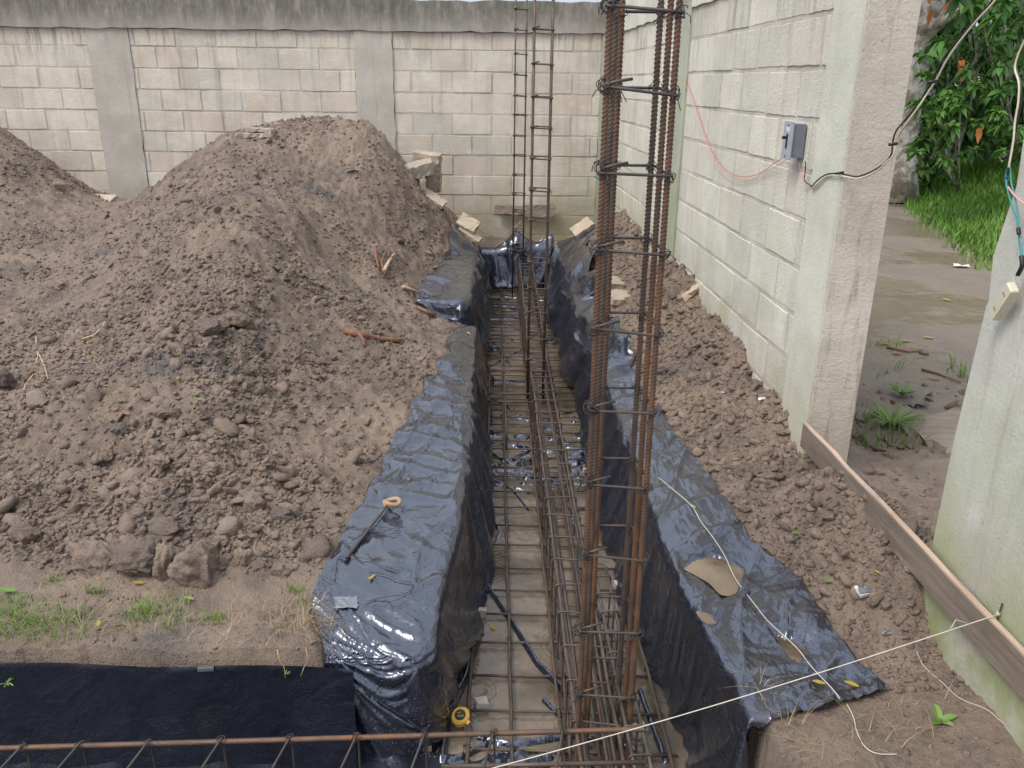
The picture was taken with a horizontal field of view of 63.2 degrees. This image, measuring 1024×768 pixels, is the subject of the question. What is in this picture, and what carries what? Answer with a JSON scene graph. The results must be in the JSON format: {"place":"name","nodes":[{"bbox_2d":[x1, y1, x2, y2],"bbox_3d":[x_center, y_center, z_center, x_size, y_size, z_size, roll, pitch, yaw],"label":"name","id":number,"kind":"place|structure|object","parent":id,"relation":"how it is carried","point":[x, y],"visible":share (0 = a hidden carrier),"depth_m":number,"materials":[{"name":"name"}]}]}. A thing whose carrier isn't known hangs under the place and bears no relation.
{"place":"outdoors","nodes":[
{"label":"outdoors","id":0,"kind":"place"},
{"bbox_2d":[0,143,1023,767],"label":"ground","id":1,"kind":"structure","parent":0,"point":[920,279],"depth_m":2.72,"materials":[{"name":"soil"}]},
{"bbox_2d":[5,524,40,544],"bbox_3d":[-1.773,0.553,3.017,0.122,0.092,0.088,4,20,10],"label":"soil clod","id":2,"kind":"object","parent":1,"relation":"on","point":[24,534],"visible":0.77,"depth_m":2.98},
{"bbox_2d":[0,126,133,290],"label":"dirt mound","id":3,"kind":"object","parent":1,"relation":"on","point":[30,204],"visible":0.58,"depth_m":7.16,"materials":[{"name":"soil"}]},
{"bbox_2d":[50,178,66,191],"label":"soil clod","id":4,"kind":"object","parent":3,"relation":"on","point":[60,185],"visible":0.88,"depth_m":7.46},
{"bbox_2d":[97,194,116,201],"bbox_3d":[-3.988,-1.748,7.894,0.377,0.092,0.301,-2,20,-7],"label":"wooden board","id":5,"kind":"object","parent":3,"relation":"on","point":[110,198],"visible":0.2,"depth_m":7.96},
{"bbox_2d":[68,539,112,575],"bbox_3d":[-1.447,0.600,2.885,0.183,0.130,0.130,1,20,0],"label":"soil clod","id":6,"kind":"object","parent":1,"relation":"on","point":[91,557],"visible":0.78,"depth_m":2.84,"materials":[{"name":"soil"}]},
{"bbox_2d":[107,534,162,576],"bbox_3d":[-1.274,0.592,2.832,0.192,0.144,0.134,-3,20,-9],"label":"soil clod","id":7,"kind":"object","parent":1,"relation":"on","point":[135,556],"visible":0.83,"depth_m":2.79,"materials":[{"name":"soil"}]},
{"bbox_2d":[0,569,317,647],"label":"grass","id":8,"kind":"structure","parent":1,"relation":"on","point":[32,615],"depth_m":2.62,"materials":[{"name":"plant"}]},
{"bbox_2d":[152,540,179,581],"bbox_3d":[-1.171,0.598,2.821,0.092,0.150,0.111,1,20,0],"label":"soil clod","id":9,"kind":"object","parent":1,"relation":"on","point":[165,553],"visible":0.72,"depth_m":2.78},
{"bbox_2d":[0,662,356,767],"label":"plastic sheet","id":10,"kind":"object","parent":1,"relation":"on","point":[49,703],"visible":0.84,"depth_m":2.50,"materials":[{"name":"plastic"}]},
{"bbox_2d":[197,665,213,671],"bbox_3d":[-0.903,0.842,2.454,0.048,0.027,0.005,1,20,0],"label":"tape patch","id":11,"kind":"object","parent":10,"relation":"attached to","point":[205,668],"visible":1,"depth_m":2.45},
{"bbox_2d":[166,539,219,588],"bbox_3d":[-1.083,0.612,2.814,0.168,0.195,0.184,1,20,0],"label":"soil clod","id":12,"kind":"object","parent":1,"relation":"on","point":[195,563],"visible":0.95,"depth_m":2.76,"materials":[{"name":"soil"}]},
{"bbox_2d":[213,534,229,546],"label":"soil clod","id":13,"kind":"object","parent":1,"relation":"on","point":[223,540],"visible":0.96,"depth_m":2.94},
{"bbox_2d":[0,323,450,656],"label":"dry straw","id":14,"kind":"object","parent":1,"relation":"on","point":[298,617],"visible":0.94,"depth_m":2.61,"materials":[{"name":"plant"}]},
{"bbox_2d":[0,754,464,767],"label":"plastic sheet","id":15,"kind":"object","parent":1,"relation":"on","point":[393,761],"visible":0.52,"depth_m":2.54,"materials":[{"name":"plastic"}]},
{"bbox_2d":[0,726,647,767],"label":"rebar beam cage","id":16,"kind":"object","parent":15,"relation":"on","point":[359,736],"visible":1,"depth_m":2.26,"materials":[{"name":"metal"}]},
{"bbox_2d":[232,547,254,566],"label":"soil clod","id":17,"kind":"object","parent":1,"relation":"on","point":[242,557],"visible":0.99,"depth_m":2.85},
{"bbox_2d":[0,115,494,540],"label":"dirt mound","id":18,"kind":"object","parent":1,"relation":"on","point":[329,160],"visible":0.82,"depth_m":4.90,"materials":[{"name":"soil"}]},
{"bbox_2d":[0,368,17,388],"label":"soil clod","id":19,"kind":"object","parent":18,"relation":"on","point":[8,379],"visible":0.98,"depth_m":4.03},
{"bbox_2d":[89,449,113,464],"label":"soil clod","id":20,"kind":"object","parent":18,"relation":"on","point":[103,456],"visible":1,"depth_m":3.34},
{"bbox_2d":[106,422,128,435],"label":"soil clod","id":21,"kind":"object","parent":18,"relation":"on","point":[119,428],"visible":1,"depth_m":3.43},
{"bbox_2d":[146,455,169,472],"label":"soil clod","id":22,"kind":"object","parent":18,"relation":"on","point":[160,463],"visible":1,"depth_m":3.23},
{"bbox_2d":[148,515,183,542],"bbox_3d":[-1.232,0.521,2.986,0.134,0.113,0.118,-10,23,-28],"label":"soil clod","id":23,"kind":"object","parent":18,"relation":"on","point":[169,528],"visible":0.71,"depth_m":2.95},
{"bbox_2d":[153,408,182,418],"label":"soil clod","id":24,"kind":"object","parent":18,"relation":"on","point":[163,413],"visible":0.98,"depth_m":3.44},
{"bbox_2d":[201,464,218,477],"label":"soil clod","id":25,"kind":"object","parent":18,"relation":"on","point":[212,469],"visible":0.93,"depth_m":3.19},
{"bbox_2d":[195,318,228,336],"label":"soil clod","id":26,"kind":"object","parent":18,"relation":"on","point":[207,327],"visible":0.94,"depth_m":3.98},
{"bbox_2d":[0,114,456,575],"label":"soil clods","id":27,"kind":"object","parent":18,"relation":"on","point":[158,495],"visible":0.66,"depth_m":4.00,"materials":[{"name":"soil"}]},
{"bbox_2d":[215,311,251,329],"bbox_3d":[-1.389,-0.312,4.133,0.193,0.103,0.133,1,20,0],"label":"soil clod","id":28,"kind":"object","parent":18,"relation":"on","point":[235,319],"visible":0.76,"depth_m":4.08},
{"bbox_2d":[236,488,266,513],"bbox_3d":[-0.976,0.440,3.123,0.078,0.099,0.103,-17,26,-39],"label":"soil clod","id":29,"kind":"object","parent":18,"relation":"on","point":[252,502],"visible":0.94,"depth_m":3.10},
{"bbox_2d":[243,132,274,137],"bbox_3d":[-2.183,-2.153,7.190,0.251,0.049,0.167,1,20,0],"label":"wooden board","id":30,"kind":"object","parent":18,"relation":"on","point":[258,135],"visible":0.92,"depth_m":7.12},
{"bbox_2d":[246,127,275,132],"bbox_3d":[-2.172,-2.194,7.191,0.221,0.050,0.162,1,20,0],"label":"wooden board","id":31,"kind":"object","parent":30,"relation":"on","point":[261,129],"visible":1,"depth_m":7.13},
{"bbox_2d":[269,505,294,520],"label":"soil clod","id":32,"kind":"object","parent":18,"relation":"on","point":[276,512],"visible":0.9,"depth_m":3.10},
{"bbox_2d":[343,327,400,342],"bbox_3d":[-0.794,-0.271,4.790,0.351,0.138,0.114,-10,22,-27],"label":"root","id":33,"kind":"object","parent":18,"relation":"on","point":[351,332],"visible":0.96,"depth_m":4.73,"materials":[{"name":"brown plant"}]},
{"bbox_2d":[380,245,391,275],"bbox_3d":[-0.960,-0.972,6.327,0.051,0.126,0.808,-1,20,-5],"label":"root","id":34,"kind":"object","parent":18,"relation":"on","point":[382,266],"visible":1,"depth_m":6.08,"materials":[{"name":"brown plant"}]},
{"bbox_2d":[382,253,397,271],"bbox_3d":[-0.925,-0.952,6.354,0.048,0.081,0.757,0,20,-1],"label":"root","id":35,"kind":"object","parent":18,"relation":"on","point":[389,260],"visible":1,"depth_m":6.11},
{"bbox_2d":[405,158,434,178],"bbox_3d":[-0.873,-2.011,7.784,0.289,0.193,0.189,-4,20,-13],"label":"concrete block","id":36,"kind":"object","parent":18,"relation":"on","point":[420,168],"depth_m":7.73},
{"bbox_2d":[414,150,441,166],"bbox_3d":[-0.806,-2.143,7.897,0.262,0.142,0.153,3,20,5],"label":"concrete block","id":37,"kind":"object","parent":36,"relation":"on","point":[433,156],"depth_m":7.83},
{"bbox_2d":[416,306,435,316],"bbox_3d":[-0.607,-0.510,5.883,0.142,0.084,0.058,1,20,0],"label":"root","id":38,"kind":"object","parent":18,"relation":"in","point":[428,312],"visible":1,"depth_m":5.87,"materials":[{"name":"brown plant"}]},
{"bbox_2d":[425,172,437,191],"bbox_3d":[-0.776,-1.944,7.967,0.130,0.193,0.166,1,20,0],"label":"concrete block","id":39,"kind":"object","parent":18,"relation":"on","point":[431,182],"depth_m":7.91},
{"bbox_2d":[426,188,447,208],"bbox_3d":[-0.735,-1.744,7.827,0.233,0.179,0.164,4,20,10],"label":"concrete block","id":40,"kind":"object","parent":18,"relation":"on","point":[438,201],"depth_m":7.81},
{"bbox_2d":[419,178,425,192],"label":"concrete block","id":41,"kind":"object","parent":40,"relation":"on","point":[422,182],"depth_m":7.73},
{"bbox_2d":[435,173,442,192],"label":"concrete block","id":42,"kind":"object","parent":18,"relation":"on","point":[439,183],"depth_m":8.07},
{"bbox_2d":[433,151,442,172],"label":"concrete block","id":43,"kind":"object","parent":42,"relation":"on","point":[437,169],"depth_m":8.07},
{"bbox_2d":[415,220,491,354],"bbox_3d":[-0.442,-0.877,7.213,0.558,0.822,2.619,1,20,0],"label":"plastic sheet","id":44,"kind":"object","parent":18,"relation":"on","point":[454,286],"visible":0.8,"depth_m":6.46,"materials":[{"name":"plastic"}]},
{"bbox_2d":[459,227,482,245],"bbox_3d":[-0.408,-1.413,7.893,0.259,0.198,0.112,4,20,8],"label":"concrete block","id":45,"kind":"object","parent":18,"relation":"on","point":[476,239],"depth_m":7.86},
{"bbox_2d":[456,212,479,234],"bbox_3d":[-0.429,-1.520,7.903,0.234,0.210,0.170,6,21,15],"label":"concrete block","id":46,"kind":"object","parent":45,"relation":"on","point":[468,223],"depth_m":7.88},
{"bbox_2d":[269,562,290,577],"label":"soil clod","id":47,"kind":"object","parent":1,"relation":"on","point":[280,570],"visible":1,"depth_m":2.83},
{"bbox_2d":[0,0,614,239],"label":"block wall","id":48,"kind":"structure","parent":1,"relation":"on","point":[127,99],"depth_m":8.28,"materials":[{"name":"concrete"}]},
{"bbox_2d":[495,205,522,214],"bbox_3d":[-0.021,-1.807,8.640,0.318,0.112,0.045,1,20,0],"label":"wooden board","id":49,"kind":"object","parent":48,"relation":"attached to","point":[504,209],"visible":0.84,"depth_m":8.63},
{"bbox_2d":[525,204,555,217],"bbox_3d":[0.285,-1.795,8.632,0.334,0.141,0.051,1,20,0],"label":"wooden board","id":50,"kind":"object","parent":48,"relation":"attached to","point":[539,210],"visible":0.75,"depth_m":8.62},
{"bbox_2d":[312,322,494,758],"bbox_3d":[-0.296,0.384,4.194,0.541,0.587,3.580,2,20,3],"label":"plastic sheet","id":51,"kind":"object","parent":1,"relation":"on","point":[406,661],"visible":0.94,"depth_m":2.98,"materials":[{"name":"plastic"}]},
{"bbox_2d":[333,596,357,607],"bbox_3d":[-0.541,0.705,2.692,0.089,0.011,0.061,1,20,0],"label":"tape patch","id":52,"kind":"object","parent":51,"relation":"on","point":[349,602],"visible":1,"depth_m":2.69,"materials":[{"name":"silver plastic"}]},
{"bbox_2d":[354,687,359,704],"bbox_3d":[-0.497,0.943,2.509,0.086,0.075,0.010,4,20,8],"label":"tape patch","id":53,"kind":"object","parent":51,"relation":"attached to","point":[356,694],"visible":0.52,"depth_m":2.51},
{"bbox_2d":[321,556,397,581],"bbox_3d":[-0.516,0.630,2.840,0.256,0.018,0.134,1,20,0],"label":"tie wire","id":54,"kind":"object","parent":51,"relation":"on","point":[357,557],"visible":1,"depth_m":2.85,"materials":[{"name":"metal"}]},
{"bbox_2d":[344,497,401,562],"bbox_3d":[-0.531,0.526,3.072,0.075,0.058,0.416,9,21,21],"label":"bending tool","id":55,"kind":"object","parent":51,"relation":"on","point":[387,502],"visible":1,"depth_m":3.17,"materials":[{"name":"beige metal"}]},
{"bbox_2d":[365,572,412,601],"bbox_3d":[-0.404,0.670,2.756,0.153,0.023,0.150,1,20,0],"label":"tie wire","id":56,"kind":"object","parent":51,"relation":"on","point":[393,595],"visible":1,"depth_m":2.75,"materials":[{"name":"metal"}]},
{"bbox_2d":[0,236,930,666],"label":"dry straw","id":57,"kind":"object","parent":1,"relation":"on","point":[316,484],"visible":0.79,"depth_m":3.28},
{"bbox_2d":[0,493,1018,767],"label":"soil clods","id":58,"kind":"object","parent":1,"relation":"on","point":[904,751],"visible":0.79,"depth_m":2.50,"materials":[{"name":"soil"}]},
{"bbox_2d":[481,230,553,290],"bbox_3d":[0.029,-1.243,8.507,0.854,0.630,0.216,1,20,0],"label":"plastic sheet","id":59,"kind":"object","parent":1,"relation":"on","point":[498,261],"visible":0.52,"depth_m":8.49,"materials":[{"name":"plastic"}]},
{"bbox_2d":[430,290,668,767],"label":"plastic sheet","id":60,"kind":"object","parent":1,"relation":"on","point":[442,755],"visible":0.12,"depth_m":3.10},
{"bbox_2d":[461,288,677,767],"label":"rebar mat","id":61,"kind":"object","parent":60,"relation":"on","point":[511,711],"visible":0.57,"depth_m":3.62,"materials":[{"name":"metal"}]},
{"bbox_2d":[451,707,470,731],"bbox_3d":[-0.166,1.102,2.726,0.064,0.063,0.077,1,20,0],"label":"tape measure","id":62,"kind":"object","parent":61,"relation":"on","point":[460,716],"visible":0.91,"depth_m":2.72,"materials":[{"name":"yellow plastic"}]},
{"bbox_2d":[487,366,556,448],"bbox_3d":[0.005,0.119,5.281,0.564,0.130,1.160,1,20,0],"label":"rebar mat","id":63,"kind":"object","parent":61,"relation":"on","point":[503,370],"visible":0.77,"depth_m":5.26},
{"bbox_2d":[526,0,554,403],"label":"rebar column","id":64,"kind":"structure","parent":61,"relation":"on","point":[549,128],"depth_m":5.08,"materials":[{"name":"metal"}]},
{"bbox_2d":[518,256,626,767],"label":"rebar beam cage","id":65,"kind":"object","parent":61,"relation":"on","point":[567,630],"visible":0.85,"depth_m":3.48,"materials":[{"name":"metal"}]},
{"bbox_2d":[595,566,653,767],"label":"rebar beam cage","id":66,"kind":"object","parent":61,"relation":"on","point":[633,755],"visible":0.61,"depth_m":2.67,"materials":[{"name":"metal"}]},
{"bbox_2d":[543,224,890,767],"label":"plastic sheet","id":67,"kind":"object","parent":1,"relation":"on","point":[688,651],"visible":0.77,"depth_m":2.90,"materials":[{"name":"plastic"}]},
{"bbox_2d":[569,217,595,237],"bbox_3d":[0.689,-1.521,8.114,0.222,0.206,0.174,-5,21,-14],"label":"concrete block","id":68,"kind":"object","parent":67,"relation":"on","point":[583,226],"depth_m":8.07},
{"bbox_2d":[696,611,716,624],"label":"puddle","id":69,"kind":"object","parent":67,"relation":"on","point":[704,617],"visible":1,"depth_m":2.62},
{"bbox_2d":[684,557,742,595],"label":"puddle","id":70,"kind":"object","parent":67,"relation":"on","point":[716,574],"visible":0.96,"depth_m":2.90,"materials":[{"name":"liquid"}]},
{"bbox_2d":[658,477,839,698],"bbox_3d":[0.756,0.631,2.911,0.049,0.060,1.374,-3,20,-11],"label":"string","id":71,"kind":"object","parent":67,"relation":"on","point":[750,598],"visible":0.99,"depth_m":2.69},
{"bbox_2d":[775,636,805,661],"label":"puddle","id":72,"kind":"object","parent":67,"relation":"on","point":[792,652],"visible":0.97,"depth_m":2.52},
{"bbox_2d":[615,0,834,398],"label":"block wall","id":73,"kind":"structure","parent":1,"relation":"on","point":[751,73],"depth_m":4.35,"materials":[{"name":"concrete"}]},
{"bbox_2d":[686,82,793,181],"bbox_3d":[1.163,-1.365,4.461,0.030,0.499,2.157,0,20,-1],"label":"wire pair","id":74,"kind":"object","parent":73,"relation":"attached to","point":[718,160],"visible":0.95,"depth_m":4.58},
{"bbox_2d":[781,121,806,159],"bbox_3d":[1.176,-1.024,3.499,0.082,0.153,0.104,1,20,0],"label":"switch box","id":75,"kind":"object","parent":73,"relation":"attached to","point":[793,136],"visible":1,"depth_m":3.47,"materials":[{"name":"grey plastic"}]},
{"bbox_2d":[559,210,944,663],"bbox_3d":[0.907,-0.594,5.576,0.707,0.513,6.932,0,20,-2],"label":"dirt mound","id":76,"kind":"object","parent":1,"relation":"on","point":[907,585],"visible":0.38,"depth_m":3.38,"materials":[{"name":"soil"}]},
{"bbox_2d":[611,275,623,288],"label":"concrete block","id":77,"kind":"object","parent":76,"relation":"on","point":[616,281],"depth_m":6.38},
{"bbox_2d":[610,289,630,305],"bbox_3d":[0.753,-0.587,5.675,0.191,0.079,0.249,1,20,0],"label":"concrete block","id":78,"kind":"object","parent":76,"relation":"on","point":[618,296],"depth_m":5.62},
{"bbox_2d":[680,284,698,301],"bbox_3d":[1.119,-0.689,5.461,0.122,0.129,0.731,1,20,1],"label":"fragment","id":79,"kind":"object","parent":76,"relation":"on","point":[691,292],"visible":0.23,"depth_m":5.14,"materials":[{"name":"beige wood"}]},
{"bbox_2d":[733,462,752,476],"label":"soil clod","id":80,"kind":"object","parent":76,"relation":"on","point":[742,469],"visible":0.59,"depth_m":3.46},
{"bbox_2d":[587,209,960,693],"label":"soil clods","id":81,"kind":"object","parent":76,"relation":"on","point":[911,602],"visible":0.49,"depth_m":3.20,"materials":[{"name":"soil"}]},
{"bbox_2d":[854,585,872,597],"bbox_3d":[1.126,0.662,2.670,0.041,0.028,0.044,-3,20,-11],"label":"packet","id":82,"kind":"object","parent":76,"relation":"on","point":[862,592],"visible":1,"depth_m":2.65,"materials":[{"name":"white paper"}]},
{"bbox_2d":[600,0,1023,157],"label":"thicket","id":83,"kind":"object","parent":1,"relation":"on","point":[969,136],"visible":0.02,"depth_m":15.49,"materials":[{"name":"green plant"}]},
{"bbox_2d":[782,0,921,461],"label":"gate pillar","id":84,"kind":"structure","parent":1,"relation":"on","point":[869,57],"depth_m":3.17,"materials":[{"name":"concrete"}]},
{"bbox_2d":[799,0,995,188],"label":"cable","id":85,"kind":"object","parent":84,"relation":"attached to","point":[962,36],"visible":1,"depth_m":2.67,"materials":[{"name":"grey rubber"}]},
{"bbox_2d":[718,662,991,767],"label":"dry straw","id":86,"kind":"object","parent":1,"relation":"on","point":[851,719],"visible":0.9,"depth_m":2.19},
{"bbox_2d":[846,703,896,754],"bbox_3d":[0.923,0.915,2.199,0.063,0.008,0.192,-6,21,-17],"label":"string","id":87,"kind":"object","parent":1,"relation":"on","point":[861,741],"visible":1,"depth_m":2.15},
{"bbox_2d":[861,401,929,426],"bbox_3d":[1.880,0.176,4.114,0.342,0.087,0.337,-8,22,-24],"label":"grass clump","id":88,"kind":"object","parent":1,"relation":"on","point":[883,412],"visible":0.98,"depth_m":4.12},
{"bbox_2d":[883,380,919,394],"bbox_3d":[2.138,0.041,4.542,0.234,0.068,0.230,1,20,0],"label":"grass clump","id":89,"kind":"object","parent":1,"relation":"on","point":[895,388],"visible":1,"depth_m":4.56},
{"bbox_2d":[886,346,922,352],"bbox_3d":[2.522,-0.217,5.346,0.216,0.020,0.083,8,21,19],"label":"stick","id":90,"kind":"object","parent":1,"relation":"on","point":[892,348],"visible":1,"depth_m":5.34,"materials":[{"name":"wood"}]},
{"bbox_2d":[849,351,965,531],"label":"soil clods","id":91,"kind":"object","parent":1,"relation":"on","point":[922,453],"visible":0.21,"depth_m":3.94,"materials":[{"name":"soil"}]},
{"bbox_2d":[851,331,968,449],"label":"grass","id":92,"kind":"structure","parent":1,"relation":"on","point":[963,369],"depth_m":4.09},
{"bbox_2d":[895,408,960,455],"bbox_3d":[2.151,0.254,4.051,0.448,0.108,0.373,-8,22,-23],"label":"stone slab","id":93,"kind":"object","parent":1,"relation":"on","point":[945,423],"depth_m":4.05,"materials":[{"name":"stone"}]},
{"bbox_2d":[918,88,961,190],"bbox_3d":[6.260,-3.662,12.840,1.274,1.744,2.251,11,23,27],"label":"bush","id":94,"kind":"object","parent":1,"relation":"on","point":[930,162],"visible":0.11,"depth_m":12.59,"materials":[{"name":"green plant"}]},
{"bbox_2d":[921,368,960,382],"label":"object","id":95,"kind":"object","parent":1,"relation":"on","point":[930,371],"visible":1,"depth_m":4.91,"materials":[{"name":"brown plant"}]},
{"bbox_2d":[932,704,956,725],"bbox_3d":[1.142,0.889,2.199,0.060,0.028,0.083,10,22,25],"label":"seedling","id":96,"kind":"object","parent":1,"relation":"on","point":[939,716],"visible":0.99,"depth_m":2.20,"materials":[{"name":"green plant"}]},
{"bbox_2d":[889,0,1023,202],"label":"tree","id":97,"kind":"object","parent":1,"relation":"on","point":[937,16],"visible":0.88,"depth_m":11.20,"materials":[{"name":"plant"}]},
{"bbox_2d":[918,38,999,160],"bbox_3d":[7.014,-4.432,13.261,1.500,2.084,3.031,11,22,27],"label":"bush","id":98,"kind":"object","parent":1,"relation":"on","point":[979,65],"visible":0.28,"depth_m":12.73,"materials":[{"name":"green plant"}]},
{"bbox_2d":[916,651,1005,726],"bbox_3d":[1.230,0.846,2.271,0.032,0.054,0.420,-3,20,-11],"label":"root","id":99,"kind":"object","parent":1,"relation":"on","point":[995,716],"visible":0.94,"depth_m":2.26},
{"bbox_2d":[903,53,1023,189],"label":"broadleaf bush","id":100,"kind":"object","parent":1,"relation":"on","point":[943,101],"visible":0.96,"depth_m":9.80,"materials":[{"name":"green plant"}]},
{"bbox_2d":[923,140,1023,752],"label":"gate pillar","id":101,"kind":"structure","parent":1,"relation":"on","point":[977,549],"depth_m":2.20,"materials":[{"name":"paint"}]},
{"bbox_2d":[800,422,1023,700],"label":"plank","id":102,"kind":"object","parent":101,"relation":"attached to","point":[997,644],"visible":0.96,"depth_m":2.40,"materials":[{"name":"brown wood"}]},
{"bbox_2d":[493,611,1000,767],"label":"string","id":103,"kind":"object","parent":102,"relation":"attached to","point":[997,613],"visible":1,"depth_m":2.07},
{"bbox_2d":[1000,40,1023,173],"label":"cable","id":104,"kind":"object","parent":101,"relation":"hanging from","point":[1015,125],"visible":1,"depth_m":2.06,"materials":[{"name":"beige rubber"}]},
{"bbox_2d":[989,165,1023,320],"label":"outlet","id":105,"kind":"object","parent":104,"relation":"hanging from","point":[1004,300],"visible":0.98,"depth_m":2.07,"materials":[{"name":"beige plastic"}]},
{"bbox_2d":[935,0,1023,161],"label":"bush","id":106,"kind":"object","parent":1,"relation":"on","point":[1010,17],"visible":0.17,"depth_m":13.20,"materials":[{"name":"green plant"}]},
{"bbox_2d":[970,23,1023,159],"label":"bush","id":107,"kind":"object","parent":1,"relation":"on","point":[994,60],"visible":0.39,"depth_m":12.44,"materials":[{"name":"green plant"}]},
{"bbox_2d":[436,290,687,767],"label":"water","id":108,"kind":"structure","parent":0,"point":[529,693],"depth_m":3.37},
{"bbox_2d":[474,696,488,713],"bbox_3d":[-0.104,1.088,2.819,0.047,0.048,0.041,-4,20,-12],"label":"mortar spacer","id":109,"kind":"object","parent":108,"relation":"on","point":[481,702],"visible":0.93,"depth_m":2.80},
{"bbox_2d":[478,607,486,617],"bbox_3d":[-0.120,0.908,3.314,0.038,0.038,0.033,1,20,0],"label":"mortar spacer","id":110,"kind":"object","parent":108,"relation":"on","point":[482,611],"visible":0.71,"depth_m":3.30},
{"bbox_2d":[511,0,528,297],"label":"rebar column","id":111,"kind":"structure","parent":108,"relation":"in","point":[515,95],"depth_m":7.75,"materials":[{"name":"metal"}]},
{"bbox_2d":[572,0,690,767],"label":"rebar column","id":112,"kind":"structure","parent":108,"relation":"in","point":[612,86],"depth_m":2.10,"materials":[{"name":"metal"}]},
{"bbox_2d":[418,0,979,85],"label":"sky","id":113,"kind":"structure","parent":0,"point":[570,1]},
{"bbox_2d":[893,132,1023,270],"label":"grass","id":114,"kind":"structure","parent":0,"point":[970,178],"depth_m":11.27,"materials":[{"name":"plant"}]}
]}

